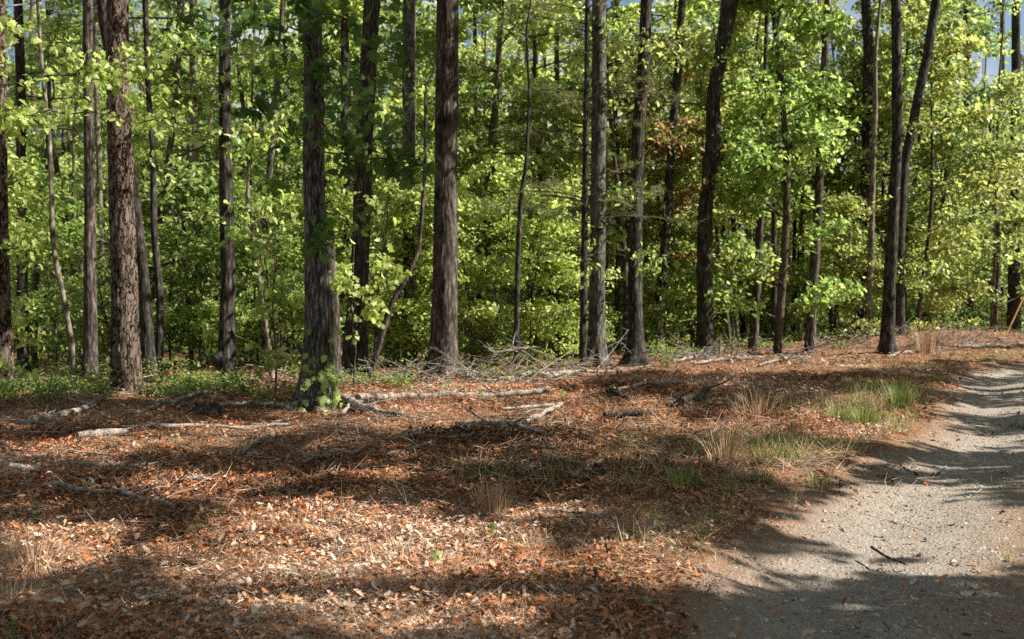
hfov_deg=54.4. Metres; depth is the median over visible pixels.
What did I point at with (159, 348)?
oak tree
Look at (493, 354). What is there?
dead branch
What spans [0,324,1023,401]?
undergrowth
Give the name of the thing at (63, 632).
dry grass tuft
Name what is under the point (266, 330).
sapling tree
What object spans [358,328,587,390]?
brush pile
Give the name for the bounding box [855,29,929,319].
slender tree
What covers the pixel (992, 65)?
sky
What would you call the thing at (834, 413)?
grass tuft
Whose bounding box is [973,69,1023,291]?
understorey tree
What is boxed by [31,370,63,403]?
shrub
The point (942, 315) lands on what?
bush
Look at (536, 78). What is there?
understorey tree
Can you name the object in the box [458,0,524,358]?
slender tree
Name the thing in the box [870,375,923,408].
grass tuft
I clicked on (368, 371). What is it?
broken stem
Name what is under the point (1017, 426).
grass tuft
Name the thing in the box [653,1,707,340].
slender tree
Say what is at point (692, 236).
leafy sapling
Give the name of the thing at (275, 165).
slender tree
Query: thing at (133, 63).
slender tree
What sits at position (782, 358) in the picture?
fallen branch
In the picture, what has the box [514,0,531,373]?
pole sapling
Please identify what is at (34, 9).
slender tree
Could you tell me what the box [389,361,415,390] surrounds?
shrub
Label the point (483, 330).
bush
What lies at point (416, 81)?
slender tree
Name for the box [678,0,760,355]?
oak tree
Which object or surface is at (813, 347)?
dead branch
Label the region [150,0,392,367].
understorey tree
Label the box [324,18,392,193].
slender tree
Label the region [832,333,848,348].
shrub
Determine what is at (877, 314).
bush
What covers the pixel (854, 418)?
grass tuft
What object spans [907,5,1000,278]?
slender tree
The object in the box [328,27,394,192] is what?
slender tree
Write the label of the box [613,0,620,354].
sapling tree
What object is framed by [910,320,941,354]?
dry grass tuft
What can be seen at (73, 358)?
sapling tree
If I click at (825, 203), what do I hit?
understorey tree
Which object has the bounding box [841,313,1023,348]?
brush pile
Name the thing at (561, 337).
bush
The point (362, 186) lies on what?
oak tree
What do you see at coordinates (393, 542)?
dry grass tuft
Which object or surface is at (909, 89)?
slender tree
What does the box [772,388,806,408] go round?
grass tuft
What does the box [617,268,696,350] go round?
bush
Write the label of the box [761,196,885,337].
leafy sapling
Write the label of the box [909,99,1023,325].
understorey tree
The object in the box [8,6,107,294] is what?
slender tree
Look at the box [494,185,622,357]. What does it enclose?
leafy sapling
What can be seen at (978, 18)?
slender tree
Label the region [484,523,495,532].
seedling
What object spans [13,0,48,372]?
pine tree
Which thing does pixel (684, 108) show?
slender tree
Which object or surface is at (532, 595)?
fallen twig
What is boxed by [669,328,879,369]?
brush pile
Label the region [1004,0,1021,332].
pine tree
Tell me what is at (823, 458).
fallen twig
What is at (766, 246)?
distant wood
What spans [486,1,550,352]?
slender tree
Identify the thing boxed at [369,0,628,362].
understorey tree
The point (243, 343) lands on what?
bush
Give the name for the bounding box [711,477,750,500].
grass tuft
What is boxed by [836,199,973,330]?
leafy sapling
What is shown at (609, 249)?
leafy sapling
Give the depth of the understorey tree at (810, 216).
36.20 m
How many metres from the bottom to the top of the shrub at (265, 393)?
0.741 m
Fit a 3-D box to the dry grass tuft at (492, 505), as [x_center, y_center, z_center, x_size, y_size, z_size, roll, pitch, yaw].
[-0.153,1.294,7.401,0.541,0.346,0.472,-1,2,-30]
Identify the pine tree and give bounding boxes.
[0,0,49,382]
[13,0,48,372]
[80,0,101,378]
[93,0,192,392]
[417,0,475,378]
[697,48,730,342]
[853,0,956,354]
[963,0,975,330]
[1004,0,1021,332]
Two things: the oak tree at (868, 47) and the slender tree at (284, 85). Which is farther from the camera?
the slender tree at (284, 85)
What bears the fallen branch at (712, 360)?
on the ground at (712, 547)
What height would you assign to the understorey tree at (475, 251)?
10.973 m
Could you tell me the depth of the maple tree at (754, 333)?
27.87 m
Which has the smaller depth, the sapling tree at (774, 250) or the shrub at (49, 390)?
the shrub at (49, 390)
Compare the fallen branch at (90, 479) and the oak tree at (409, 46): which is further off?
the oak tree at (409, 46)
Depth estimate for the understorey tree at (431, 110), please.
37.08 m
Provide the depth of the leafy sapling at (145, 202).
24.81 m
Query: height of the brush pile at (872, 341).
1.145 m
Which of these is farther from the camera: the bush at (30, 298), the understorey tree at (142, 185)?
the understorey tree at (142, 185)
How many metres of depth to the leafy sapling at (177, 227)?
22.62 m
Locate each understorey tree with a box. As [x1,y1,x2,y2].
[6,0,180,367]
[7,0,166,367]
[7,1,167,358]
[8,85,82,351]
[8,97,83,325]
[28,0,303,319]
[43,79,163,340]
[79,95,215,298]
[80,48,272,364]
[94,46,262,366]
[134,79,251,299]
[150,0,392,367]
[176,58,295,346]
[185,0,493,349]
[201,0,395,366]
[212,112,339,365]
[283,18,459,364]
[294,0,537,364]
[332,42,480,365]
[340,7,513,352]
[368,7,538,363]
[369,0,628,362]
[416,51,536,361]
[420,0,679,357]
[421,131,523,360]
[457,113,588,359]
[466,124,589,303]
[472,0,684,357]
[480,0,782,352]
[541,0,799,327]
[563,30,691,314]
[574,157,658,352]
[580,70,726,346]
[608,24,794,344]
[609,141,696,341]
[622,0,864,340]
[643,5,807,345]
[644,77,789,330]
[670,9,824,299]
[729,38,887,336]
[734,117,853,332]
[735,0,885,330]
[742,3,934,335]
[788,53,970,300]
[790,126,907,328]
[791,31,972,302]
[793,0,1023,289]
[813,0,1023,324]
[832,0,1023,288]
[841,0,1023,330]
[875,32,987,305]
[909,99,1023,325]
[909,118,1023,308]
[914,67,1023,331]
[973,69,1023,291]
[973,96,1023,331]
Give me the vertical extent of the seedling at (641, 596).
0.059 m
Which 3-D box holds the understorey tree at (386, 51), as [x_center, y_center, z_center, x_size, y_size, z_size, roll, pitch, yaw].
[-3.861,-3.489,28.514,5.033,10.963,5.194,0,2,-8]
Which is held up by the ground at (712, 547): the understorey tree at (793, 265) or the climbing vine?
the understorey tree at (793, 265)
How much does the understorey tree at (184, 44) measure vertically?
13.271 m
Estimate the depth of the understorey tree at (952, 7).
33.68 m
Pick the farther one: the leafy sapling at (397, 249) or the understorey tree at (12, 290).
the understorey tree at (12, 290)
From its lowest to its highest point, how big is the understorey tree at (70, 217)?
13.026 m
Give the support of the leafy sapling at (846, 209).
on the ground at (712, 547)
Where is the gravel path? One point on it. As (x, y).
(748, 627)
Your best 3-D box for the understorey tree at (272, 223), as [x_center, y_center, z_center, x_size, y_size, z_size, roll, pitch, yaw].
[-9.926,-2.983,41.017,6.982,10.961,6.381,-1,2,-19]
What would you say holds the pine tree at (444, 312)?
on the ground at (712, 547)
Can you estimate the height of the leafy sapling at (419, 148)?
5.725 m
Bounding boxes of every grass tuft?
[0,525,114,588]
[0,573,101,610]
[9,610,116,638]
[377,535,427,552]
[470,472,521,517]
[516,529,562,556]
[546,493,590,507]
[660,461,708,493]
[687,419,760,463]
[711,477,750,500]
[715,379,822,418]
[740,465,790,486]
[767,486,814,503]
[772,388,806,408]
[785,465,838,491]
[804,384,841,404]
[811,397,860,420]
[831,397,889,427]
[841,372,872,384]
[857,375,904,391]
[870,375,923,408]
[896,334,919,350]
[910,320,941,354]
[918,370,952,382]
[1001,421,1023,429]
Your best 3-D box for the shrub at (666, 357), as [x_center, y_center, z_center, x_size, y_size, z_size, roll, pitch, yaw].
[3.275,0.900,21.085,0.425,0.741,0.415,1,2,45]
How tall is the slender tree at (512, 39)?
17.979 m
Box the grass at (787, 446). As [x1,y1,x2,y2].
[65,334,1023,571]
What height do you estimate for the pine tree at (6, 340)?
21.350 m
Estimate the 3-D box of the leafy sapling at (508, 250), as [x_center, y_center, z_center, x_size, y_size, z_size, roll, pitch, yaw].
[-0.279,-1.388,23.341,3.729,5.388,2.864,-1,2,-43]
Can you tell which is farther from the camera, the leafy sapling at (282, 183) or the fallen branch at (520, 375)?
the leafy sapling at (282, 183)
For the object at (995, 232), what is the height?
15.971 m
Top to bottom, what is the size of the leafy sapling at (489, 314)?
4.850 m
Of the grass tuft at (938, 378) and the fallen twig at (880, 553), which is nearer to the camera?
the fallen twig at (880, 553)
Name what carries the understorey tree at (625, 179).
on the ground at (712, 547)
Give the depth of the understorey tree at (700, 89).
30.46 m
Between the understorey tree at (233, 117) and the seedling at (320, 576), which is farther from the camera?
the understorey tree at (233, 117)
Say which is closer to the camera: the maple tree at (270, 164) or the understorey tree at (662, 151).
the maple tree at (270, 164)
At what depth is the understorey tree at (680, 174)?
28.65 m
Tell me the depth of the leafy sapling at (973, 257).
36.25 m
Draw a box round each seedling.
[1,619,21,638]
[28,494,44,523]
[313,573,331,583]
[431,551,442,562]
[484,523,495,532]
[607,566,624,577]
[637,593,651,603]
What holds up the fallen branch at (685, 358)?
on the ground at (712, 547)
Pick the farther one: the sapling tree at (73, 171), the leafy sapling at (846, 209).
the leafy sapling at (846, 209)
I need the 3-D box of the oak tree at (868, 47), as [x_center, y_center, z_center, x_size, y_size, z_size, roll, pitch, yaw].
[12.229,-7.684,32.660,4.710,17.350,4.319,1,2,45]
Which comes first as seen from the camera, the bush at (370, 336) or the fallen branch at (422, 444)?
the fallen branch at (422, 444)
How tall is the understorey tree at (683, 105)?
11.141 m
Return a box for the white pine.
[465,0,705,366]
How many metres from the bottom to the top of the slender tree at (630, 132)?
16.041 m
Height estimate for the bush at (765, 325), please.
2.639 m
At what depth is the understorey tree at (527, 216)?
30.69 m
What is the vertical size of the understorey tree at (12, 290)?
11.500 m
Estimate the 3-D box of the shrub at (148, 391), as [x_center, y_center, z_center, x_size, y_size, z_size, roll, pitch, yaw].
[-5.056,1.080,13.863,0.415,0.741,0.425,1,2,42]
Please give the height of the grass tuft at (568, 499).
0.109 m
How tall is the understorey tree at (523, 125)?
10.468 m
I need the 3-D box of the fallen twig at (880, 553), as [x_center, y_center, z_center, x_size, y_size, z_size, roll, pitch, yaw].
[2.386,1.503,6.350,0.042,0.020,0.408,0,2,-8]
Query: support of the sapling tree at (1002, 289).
on the ground at (712, 547)
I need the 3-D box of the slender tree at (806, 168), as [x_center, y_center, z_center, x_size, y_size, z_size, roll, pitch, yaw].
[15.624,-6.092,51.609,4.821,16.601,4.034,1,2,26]
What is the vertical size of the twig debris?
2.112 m
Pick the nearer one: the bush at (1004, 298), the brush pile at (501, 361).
the brush pile at (501, 361)
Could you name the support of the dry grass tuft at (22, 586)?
on the ground at (712, 547)
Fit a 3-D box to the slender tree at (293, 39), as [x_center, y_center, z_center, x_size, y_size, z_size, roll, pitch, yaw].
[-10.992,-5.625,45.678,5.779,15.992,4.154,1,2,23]
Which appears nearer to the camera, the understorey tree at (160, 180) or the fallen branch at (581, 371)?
the fallen branch at (581, 371)
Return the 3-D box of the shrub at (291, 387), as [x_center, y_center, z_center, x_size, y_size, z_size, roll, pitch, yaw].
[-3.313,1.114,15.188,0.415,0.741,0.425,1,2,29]
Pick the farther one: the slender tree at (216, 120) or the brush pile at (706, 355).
the slender tree at (216, 120)
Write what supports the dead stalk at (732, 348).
on the ground at (712, 547)
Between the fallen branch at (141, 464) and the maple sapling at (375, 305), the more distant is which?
the maple sapling at (375, 305)
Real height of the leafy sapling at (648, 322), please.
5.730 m
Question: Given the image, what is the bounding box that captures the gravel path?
[605,363,1023,638]
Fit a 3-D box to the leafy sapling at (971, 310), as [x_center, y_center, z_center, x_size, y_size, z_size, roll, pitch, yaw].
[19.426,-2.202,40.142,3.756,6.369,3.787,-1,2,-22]
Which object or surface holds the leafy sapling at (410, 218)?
on the ground at (712, 547)
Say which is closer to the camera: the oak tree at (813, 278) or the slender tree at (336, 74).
the oak tree at (813, 278)
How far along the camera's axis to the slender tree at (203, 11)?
51.48 m
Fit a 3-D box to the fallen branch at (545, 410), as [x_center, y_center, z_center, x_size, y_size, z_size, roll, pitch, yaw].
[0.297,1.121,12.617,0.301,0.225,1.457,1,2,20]
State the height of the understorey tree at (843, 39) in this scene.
12.195 m
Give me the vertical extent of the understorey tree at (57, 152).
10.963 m
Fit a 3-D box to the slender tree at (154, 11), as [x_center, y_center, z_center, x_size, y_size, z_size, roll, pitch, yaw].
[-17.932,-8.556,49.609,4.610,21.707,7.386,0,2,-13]
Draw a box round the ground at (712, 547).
[0,301,1023,638]
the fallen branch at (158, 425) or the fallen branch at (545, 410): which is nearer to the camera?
the fallen branch at (158, 425)
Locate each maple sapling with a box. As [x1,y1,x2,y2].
[217,131,303,399]
[329,183,423,386]
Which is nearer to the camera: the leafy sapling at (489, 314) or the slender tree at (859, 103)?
the leafy sapling at (489, 314)
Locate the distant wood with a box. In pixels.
[10,0,1023,360]
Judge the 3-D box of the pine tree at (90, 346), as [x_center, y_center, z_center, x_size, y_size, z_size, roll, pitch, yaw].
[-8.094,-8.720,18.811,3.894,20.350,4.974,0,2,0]
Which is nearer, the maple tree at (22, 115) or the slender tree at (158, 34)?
the maple tree at (22, 115)
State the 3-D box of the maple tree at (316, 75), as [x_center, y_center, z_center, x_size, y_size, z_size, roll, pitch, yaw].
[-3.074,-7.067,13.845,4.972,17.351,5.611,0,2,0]
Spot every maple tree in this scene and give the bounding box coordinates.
[0,15,225,379]
[191,0,437,413]
[259,0,285,365]
[747,7,768,349]
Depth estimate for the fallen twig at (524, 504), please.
7.64 m
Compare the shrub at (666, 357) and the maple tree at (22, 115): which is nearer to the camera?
the maple tree at (22, 115)
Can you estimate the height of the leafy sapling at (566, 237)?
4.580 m
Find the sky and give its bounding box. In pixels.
[6,0,1023,265]
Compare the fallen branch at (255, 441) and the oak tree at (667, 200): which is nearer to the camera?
the fallen branch at (255, 441)
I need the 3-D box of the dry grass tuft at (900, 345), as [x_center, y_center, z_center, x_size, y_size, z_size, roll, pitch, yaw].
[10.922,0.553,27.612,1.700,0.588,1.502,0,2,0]
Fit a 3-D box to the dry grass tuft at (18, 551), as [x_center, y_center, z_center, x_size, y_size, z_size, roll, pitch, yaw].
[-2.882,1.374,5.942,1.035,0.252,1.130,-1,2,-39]
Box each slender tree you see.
[6,0,74,338]
[6,0,138,365]
[6,48,14,139]
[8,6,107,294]
[40,6,159,306]
[51,34,104,268]
[104,0,185,189]
[131,0,281,364]
[132,0,200,306]
[156,2,233,168]
[181,1,293,195]
[231,32,339,288]
[238,8,375,360]
[239,5,302,216]
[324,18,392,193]
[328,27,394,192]
[373,0,484,309]
[382,72,419,184]
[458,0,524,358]
[463,95,506,358]
[464,6,608,356]
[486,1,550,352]
[503,22,577,356]
[522,0,632,306]
[539,2,638,352]
[561,0,733,342]
[573,0,673,236]
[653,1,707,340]
[698,30,781,288]
[702,0,814,326]
[758,22,804,330]
[761,0,889,331]
[769,59,852,335]
[800,0,877,329]
[842,32,911,179]
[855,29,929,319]
[883,0,1009,328]
[887,7,956,329]
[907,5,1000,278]
[928,0,1011,329]
[943,26,1023,248]
[992,47,1023,309]
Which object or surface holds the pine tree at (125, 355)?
on the ground at (712, 547)
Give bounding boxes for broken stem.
[349,357,373,382]
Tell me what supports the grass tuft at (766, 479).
on the ground at (712, 547)
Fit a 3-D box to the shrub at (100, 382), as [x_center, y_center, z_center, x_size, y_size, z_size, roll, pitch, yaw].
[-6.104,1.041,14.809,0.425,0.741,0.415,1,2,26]
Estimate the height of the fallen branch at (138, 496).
0.328 m
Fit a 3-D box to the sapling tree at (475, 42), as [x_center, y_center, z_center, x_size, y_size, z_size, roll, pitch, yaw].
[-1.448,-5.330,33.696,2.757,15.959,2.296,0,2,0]
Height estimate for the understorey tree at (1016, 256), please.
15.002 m
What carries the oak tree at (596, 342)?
on the ground at (712, 547)
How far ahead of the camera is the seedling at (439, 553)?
5.98 m
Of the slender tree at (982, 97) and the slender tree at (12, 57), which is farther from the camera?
the slender tree at (12, 57)
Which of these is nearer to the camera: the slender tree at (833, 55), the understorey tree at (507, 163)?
the understorey tree at (507, 163)
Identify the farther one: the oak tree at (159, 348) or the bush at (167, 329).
the bush at (167, 329)
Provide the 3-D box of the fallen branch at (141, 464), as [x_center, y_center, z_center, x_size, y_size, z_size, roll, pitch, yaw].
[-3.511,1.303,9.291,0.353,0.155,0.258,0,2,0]
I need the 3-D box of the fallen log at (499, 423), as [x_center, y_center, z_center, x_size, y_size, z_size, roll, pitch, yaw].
[-0.195,1.132,11.237,1.456,0.309,0.441,1,2,40]
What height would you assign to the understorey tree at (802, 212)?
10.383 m
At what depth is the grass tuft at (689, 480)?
8.00 m
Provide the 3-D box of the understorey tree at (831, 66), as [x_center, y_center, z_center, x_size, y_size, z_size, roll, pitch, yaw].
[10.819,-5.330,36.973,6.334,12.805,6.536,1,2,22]
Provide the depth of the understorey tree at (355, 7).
23.97 m
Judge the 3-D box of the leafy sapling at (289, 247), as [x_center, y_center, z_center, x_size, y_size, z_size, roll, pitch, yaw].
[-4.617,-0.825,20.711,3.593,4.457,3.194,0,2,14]
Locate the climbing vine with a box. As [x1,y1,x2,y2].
[290,328,344,413]
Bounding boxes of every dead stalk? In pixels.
[718,333,720,357]
[730,331,743,354]
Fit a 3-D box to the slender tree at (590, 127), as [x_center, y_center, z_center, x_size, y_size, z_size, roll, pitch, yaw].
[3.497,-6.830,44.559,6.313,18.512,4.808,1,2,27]
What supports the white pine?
on the ground at (712, 547)
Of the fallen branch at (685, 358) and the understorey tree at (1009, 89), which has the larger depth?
the understorey tree at (1009, 89)
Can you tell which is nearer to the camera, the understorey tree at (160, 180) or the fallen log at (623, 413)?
the fallen log at (623, 413)
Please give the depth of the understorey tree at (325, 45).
25.70 m
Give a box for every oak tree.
[96,0,157,375]
[142,0,163,372]
[147,0,303,385]
[341,0,433,376]
[341,2,350,329]
[402,0,417,365]
[489,3,504,343]
[572,0,655,366]
[602,0,703,366]
[649,0,685,350]
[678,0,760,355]
[803,0,831,352]
[856,0,873,333]
[895,0,940,335]
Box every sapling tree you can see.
[36,0,77,375]
[68,41,82,365]
[93,0,109,366]
[246,0,274,378]
[370,53,435,371]
[473,0,480,359]
[555,2,561,355]
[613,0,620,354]
[771,3,782,340]
[791,42,797,314]
[925,133,930,325]
[1000,0,1004,331]
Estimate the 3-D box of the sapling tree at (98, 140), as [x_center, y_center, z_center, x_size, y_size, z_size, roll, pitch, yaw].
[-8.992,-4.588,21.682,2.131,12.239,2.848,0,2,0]
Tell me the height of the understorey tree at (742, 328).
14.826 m
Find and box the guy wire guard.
[1006,295,1023,331]
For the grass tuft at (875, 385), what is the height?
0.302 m
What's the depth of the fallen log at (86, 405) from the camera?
12.68 m
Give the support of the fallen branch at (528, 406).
on the ground at (712, 547)
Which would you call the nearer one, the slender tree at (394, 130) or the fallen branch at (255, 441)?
the fallen branch at (255, 441)
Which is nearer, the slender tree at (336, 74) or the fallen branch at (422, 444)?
the fallen branch at (422, 444)
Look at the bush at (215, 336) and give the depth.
20.85 m
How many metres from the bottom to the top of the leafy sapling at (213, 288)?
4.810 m
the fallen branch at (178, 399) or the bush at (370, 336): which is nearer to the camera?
the fallen branch at (178, 399)
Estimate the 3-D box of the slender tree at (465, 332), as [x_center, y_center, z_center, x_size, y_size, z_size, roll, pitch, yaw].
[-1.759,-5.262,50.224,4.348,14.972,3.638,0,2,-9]
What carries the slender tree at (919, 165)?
on the ground at (712, 547)
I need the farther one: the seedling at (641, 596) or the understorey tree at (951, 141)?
the understorey tree at (951, 141)
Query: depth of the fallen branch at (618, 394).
14.88 m
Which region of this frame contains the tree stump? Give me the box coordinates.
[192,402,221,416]
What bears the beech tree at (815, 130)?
on the ground at (712, 547)
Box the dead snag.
[328,244,341,381]
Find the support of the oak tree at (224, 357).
on the ground at (712, 547)
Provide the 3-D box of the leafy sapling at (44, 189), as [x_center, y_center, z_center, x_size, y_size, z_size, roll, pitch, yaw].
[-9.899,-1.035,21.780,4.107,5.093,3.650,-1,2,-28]
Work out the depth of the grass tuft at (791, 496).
7.90 m
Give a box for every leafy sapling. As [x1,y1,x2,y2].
[7,100,78,362]
[7,140,110,355]
[7,146,154,370]
[13,183,189,368]
[75,173,263,369]
[161,201,287,367]
[164,164,304,366]
[183,173,345,368]
[250,148,381,356]
[293,146,463,355]
[338,140,485,362]
[374,141,501,353]
[392,152,550,366]
[424,143,579,363]
[463,173,588,361]
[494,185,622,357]
[522,174,621,358]
[554,189,659,354]
[588,227,689,347]
[621,195,738,347]
[643,197,746,341]
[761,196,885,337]
[799,191,926,335]
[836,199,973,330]
[906,161,1001,329]
[950,188,1023,319]
[965,238,1023,330]
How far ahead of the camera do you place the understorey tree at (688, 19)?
32.73 m
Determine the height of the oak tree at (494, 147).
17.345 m
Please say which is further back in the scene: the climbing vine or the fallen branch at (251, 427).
the climbing vine
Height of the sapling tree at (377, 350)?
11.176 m
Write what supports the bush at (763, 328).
on the ground at (712, 547)
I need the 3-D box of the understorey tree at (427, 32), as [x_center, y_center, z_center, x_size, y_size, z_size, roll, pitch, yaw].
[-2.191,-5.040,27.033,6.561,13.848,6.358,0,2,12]
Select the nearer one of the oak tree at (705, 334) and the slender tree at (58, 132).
the oak tree at (705, 334)
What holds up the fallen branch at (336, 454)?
on the ground at (712, 547)
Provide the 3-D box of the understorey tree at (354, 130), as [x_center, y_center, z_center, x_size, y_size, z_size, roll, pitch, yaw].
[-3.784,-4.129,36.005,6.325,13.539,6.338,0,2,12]
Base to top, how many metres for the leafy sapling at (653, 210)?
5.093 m
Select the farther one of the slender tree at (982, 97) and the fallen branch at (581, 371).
the slender tree at (982, 97)
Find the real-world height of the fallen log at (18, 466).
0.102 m
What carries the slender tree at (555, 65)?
on the ground at (712, 547)
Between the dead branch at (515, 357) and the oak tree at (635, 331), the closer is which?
the dead branch at (515, 357)
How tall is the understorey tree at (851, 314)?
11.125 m
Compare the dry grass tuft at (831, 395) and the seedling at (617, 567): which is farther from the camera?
the dry grass tuft at (831, 395)
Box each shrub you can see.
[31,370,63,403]
[89,365,120,395]
[132,370,167,405]
[169,363,197,395]
[230,366,258,398]
[244,373,277,407]
[280,371,297,396]
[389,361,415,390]
[654,344,674,367]
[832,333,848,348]
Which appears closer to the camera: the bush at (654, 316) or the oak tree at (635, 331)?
the oak tree at (635, 331)
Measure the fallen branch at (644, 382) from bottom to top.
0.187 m
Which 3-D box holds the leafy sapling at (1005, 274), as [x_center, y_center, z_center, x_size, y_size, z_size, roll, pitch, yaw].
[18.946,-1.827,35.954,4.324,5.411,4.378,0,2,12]
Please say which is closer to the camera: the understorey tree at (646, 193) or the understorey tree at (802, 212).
the understorey tree at (802, 212)
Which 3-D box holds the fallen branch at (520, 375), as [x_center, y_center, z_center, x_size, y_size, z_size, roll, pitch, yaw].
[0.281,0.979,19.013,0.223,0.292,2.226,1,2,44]
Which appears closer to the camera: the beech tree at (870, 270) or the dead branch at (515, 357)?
the dead branch at (515, 357)
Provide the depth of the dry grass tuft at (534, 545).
6.17 m
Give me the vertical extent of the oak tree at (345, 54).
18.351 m
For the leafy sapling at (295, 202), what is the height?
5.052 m
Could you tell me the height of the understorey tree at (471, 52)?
12.195 m
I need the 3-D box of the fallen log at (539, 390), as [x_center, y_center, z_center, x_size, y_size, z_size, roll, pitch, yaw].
[-0.888,1.044,15.085,3.263,0.380,0.566,-1,2,-26]
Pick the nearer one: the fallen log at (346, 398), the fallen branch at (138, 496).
the fallen branch at (138, 496)
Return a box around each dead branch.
[462,332,537,378]
[496,335,527,375]
[802,332,828,358]
[934,323,957,345]
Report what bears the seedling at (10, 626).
on the ground at (712, 547)
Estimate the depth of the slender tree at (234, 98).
31.57 m
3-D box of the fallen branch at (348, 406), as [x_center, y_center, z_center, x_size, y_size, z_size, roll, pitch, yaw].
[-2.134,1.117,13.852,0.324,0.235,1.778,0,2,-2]
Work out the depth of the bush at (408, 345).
21.64 m
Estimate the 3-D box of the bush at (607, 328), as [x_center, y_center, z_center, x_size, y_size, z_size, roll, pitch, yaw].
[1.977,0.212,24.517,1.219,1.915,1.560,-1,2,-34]
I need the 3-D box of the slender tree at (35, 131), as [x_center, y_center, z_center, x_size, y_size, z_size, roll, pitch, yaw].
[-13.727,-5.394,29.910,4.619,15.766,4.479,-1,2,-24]
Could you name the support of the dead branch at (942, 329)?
on the ground at (712, 547)
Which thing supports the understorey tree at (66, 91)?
on the ground at (712, 547)
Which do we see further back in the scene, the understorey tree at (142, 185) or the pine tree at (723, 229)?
the understorey tree at (142, 185)
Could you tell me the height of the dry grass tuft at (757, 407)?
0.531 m
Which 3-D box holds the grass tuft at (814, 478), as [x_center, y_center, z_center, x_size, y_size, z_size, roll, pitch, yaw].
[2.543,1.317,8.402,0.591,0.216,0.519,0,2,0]
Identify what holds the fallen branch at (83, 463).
on the ground at (712, 547)
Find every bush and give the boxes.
[13,264,39,345]
[53,241,183,362]
[99,276,191,348]
[193,292,250,364]
[236,301,277,365]
[341,311,377,362]
[370,283,431,364]
[457,281,520,364]
[529,288,577,357]
[564,289,621,343]
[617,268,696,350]
[732,276,800,337]
[746,311,769,338]
[872,306,881,326]
[910,284,959,330]
[984,284,1023,330]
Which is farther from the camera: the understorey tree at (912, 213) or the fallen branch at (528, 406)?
the understorey tree at (912, 213)
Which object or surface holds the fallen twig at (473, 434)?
on the ground at (712, 547)
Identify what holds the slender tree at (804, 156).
on the ground at (712, 547)
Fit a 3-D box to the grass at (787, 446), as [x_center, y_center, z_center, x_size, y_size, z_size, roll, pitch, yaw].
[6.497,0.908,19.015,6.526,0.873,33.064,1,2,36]
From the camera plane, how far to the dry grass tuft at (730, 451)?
9.44 m
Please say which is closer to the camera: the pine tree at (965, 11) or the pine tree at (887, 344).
the pine tree at (887, 344)
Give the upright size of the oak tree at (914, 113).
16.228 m
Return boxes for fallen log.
[0,461,41,472]
[21,381,125,426]
[77,423,150,437]
[334,394,402,416]
[354,374,556,400]
[457,405,545,434]
[603,401,655,418]
[666,377,732,407]
[957,335,1023,347]
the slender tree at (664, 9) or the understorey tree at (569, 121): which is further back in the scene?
the slender tree at (664, 9)
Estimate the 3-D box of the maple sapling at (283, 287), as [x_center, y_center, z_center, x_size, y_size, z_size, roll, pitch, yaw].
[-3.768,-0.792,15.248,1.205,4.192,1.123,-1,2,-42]
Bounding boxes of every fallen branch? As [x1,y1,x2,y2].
[49,463,203,507]
[52,467,172,502]
[74,461,108,466]
[112,452,158,466]
[115,385,220,418]
[146,422,202,427]
[151,469,214,482]
[204,384,285,406]
[215,422,289,429]
[241,431,274,452]
[302,445,353,462]
[338,394,366,414]
[375,433,431,455]
[486,362,558,379]
[502,402,562,409]
[512,402,561,423]
[542,367,615,378]
[605,381,630,400]
[615,376,680,390]
[672,347,723,362]
[692,355,768,364]
[757,350,812,365]
[885,344,920,357]
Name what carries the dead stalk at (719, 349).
on the ground at (712, 547)
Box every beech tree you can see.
[189,0,208,366]
[669,0,866,353]
[862,0,881,336]
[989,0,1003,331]
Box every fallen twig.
[442,424,493,441]
[448,568,591,601]
[511,497,538,508]
[793,455,855,462]
[870,545,905,564]
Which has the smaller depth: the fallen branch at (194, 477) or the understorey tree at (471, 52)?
the fallen branch at (194, 477)
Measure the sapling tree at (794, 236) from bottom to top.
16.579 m
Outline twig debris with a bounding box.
[0,306,1023,638]
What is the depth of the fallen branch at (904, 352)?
25.65 m
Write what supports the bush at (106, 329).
on the ground at (712, 547)
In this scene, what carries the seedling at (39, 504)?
on the ground at (712, 547)
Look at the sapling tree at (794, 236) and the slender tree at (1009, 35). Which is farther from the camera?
the slender tree at (1009, 35)
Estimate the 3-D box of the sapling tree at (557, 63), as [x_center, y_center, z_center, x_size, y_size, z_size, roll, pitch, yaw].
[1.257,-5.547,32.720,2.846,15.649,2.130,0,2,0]
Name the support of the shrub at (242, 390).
on the ground at (712, 547)
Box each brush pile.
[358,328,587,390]
[365,339,622,386]
[619,332,813,364]
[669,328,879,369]
[792,309,1022,350]
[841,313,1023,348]
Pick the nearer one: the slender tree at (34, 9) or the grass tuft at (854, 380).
the grass tuft at (854, 380)
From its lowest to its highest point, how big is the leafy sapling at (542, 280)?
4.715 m
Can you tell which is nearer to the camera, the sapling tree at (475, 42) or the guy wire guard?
the guy wire guard
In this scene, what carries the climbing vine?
attached to the maple tree at (316, 75)
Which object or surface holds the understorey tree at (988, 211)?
on the ground at (712, 547)
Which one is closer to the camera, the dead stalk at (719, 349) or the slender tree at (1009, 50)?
the dead stalk at (719, 349)

